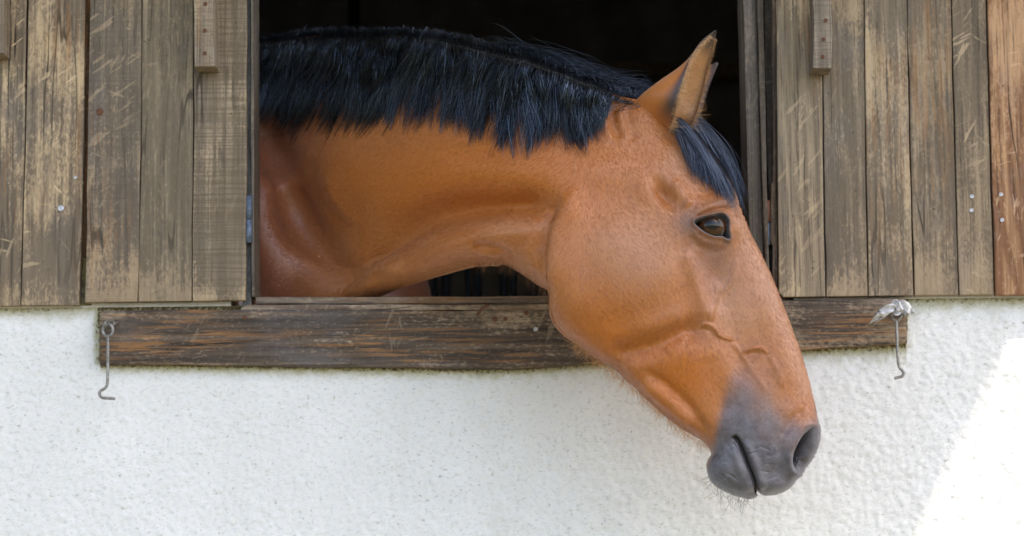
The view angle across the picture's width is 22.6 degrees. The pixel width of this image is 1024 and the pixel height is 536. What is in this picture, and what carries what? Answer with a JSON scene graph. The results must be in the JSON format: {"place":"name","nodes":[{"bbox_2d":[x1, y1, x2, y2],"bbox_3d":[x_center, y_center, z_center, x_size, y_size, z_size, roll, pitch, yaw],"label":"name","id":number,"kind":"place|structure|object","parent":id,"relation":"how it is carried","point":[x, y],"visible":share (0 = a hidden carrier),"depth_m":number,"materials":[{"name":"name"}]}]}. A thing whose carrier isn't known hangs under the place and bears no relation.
{"place":"outdoors","nodes":[
{"label":"outdoors","id":0,"kind":"place"},
{"bbox_2d":[259,0,742,296],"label":"interior wall","id":1,"kind":"structure","parent":0,"point":[634,30],"depth_m":7.78,"materials":[{"name":"paint"}]},
{"bbox_2d":[584,61,738,83],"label":"stable beam","id":2,"kind":"structure","parent":1,"relation":"attached to","point":[725,71],"depth_m":7.46,"materials":[{"name":"black"}]},
{"label":"floor","id":3,"kind":"structure","parent":0,"visible":0},
{"bbox_2d":[348,0,359,29],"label":"stable post","id":4,"kind":"object","parent":3,"relation":"on","point":[354,12],"depth_m":6.56,"materials":[{"name":"black"}]},
{"bbox_2d":[432,265,535,296],"bbox_3d":[-0.055,0.694,6.002,1.010,1.719,0.040,-1,-8,0],"label":"stall partition","id":5,"kind":"object","parent":3,"relation":"on","point":[446,285],"visible":0.12,"depth_m":6.09,"materials":[{"name":"black"}]},
{"bbox_2d":[253,23,820,514],"bbox_3d":[-0.726,0.492,4.575,2.924,1.786,0.742,-6,-10,35],"label":"horse","id":6,"kind":"object","parent":3,"relation":"on","point":[601,207],"visible":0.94,"depth_m":3.77},
{"label":"ground","id":7,"kind":"structure","parent":0,"visible":0},
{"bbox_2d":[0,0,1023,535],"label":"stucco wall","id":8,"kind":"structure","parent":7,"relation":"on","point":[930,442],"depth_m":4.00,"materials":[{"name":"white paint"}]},
{"bbox_2d":[100,0,906,369],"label":"window frame","id":9,"kind":"object","parent":8,"relation":"attached to","point":[520,332],"visible":0.78,"depth_m":4.01,"materials":[{"name":"wood"}]},
{"bbox_2d":[98,320,118,399],"bbox_3d":[-0.622,0.143,3.979,0.022,0.127,0.038,-8,-11,40],"label":"hook","id":10,"kind":"object","parent":9,"relation":"hanging from","point":[112,325],"visible":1,"depth_m":3.97,"materials":[{"name":"metal"}]},
{"bbox_2d":[0,0,252,306],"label":"wooden shutter","id":11,"kind":"object","parent":9,"relation":"attached to","point":[123,173],"visible":1,"depth_m":4.04,"materials":[{"name":"brown wood"}]},
{"bbox_2d":[476,304,488,315],"bbox_3d":[-0.045,0.065,3.995,0.007,0.021,0.032,-6,-10,33],"label":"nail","id":12,"kind":"object","parent":9,"relation":"attached to","point":[481,309],"visible":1,"depth_m":3.99,"materials":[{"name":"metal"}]},
{"bbox_2d":[767,0,1023,297],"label":"wooden shutter","id":13,"kind":"object","parent":9,"relation":"attached to","point":[892,153],"visible":1,"depth_m":4.04,"materials":[{"name":"brown wood"}]},
{"bbox_2d":[890,312,904,379],"bbox_3d":[0.607,0.115,3.982,0.043,0.119,0.019,7,-11,-41],"label":"hook","id":14,"kind":"object","parent":9,"relation":"attached to","point":[901,369],"visible":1,"depth_m":3.97,"materials":[{"name":"metal"}]},
{"bbox_2d":[870,299,913,323],"bbox_3d":[0.590,0.068,3.970,0.069,0.037,0.023,-1,-8,3],"label":"rag","id":15,"kind":"object","parent":14,"relation":"attached to","point":[896,307],"visible":1,"depth_m":3.97,"materials":[{"name":"white fabric"}]}
]}

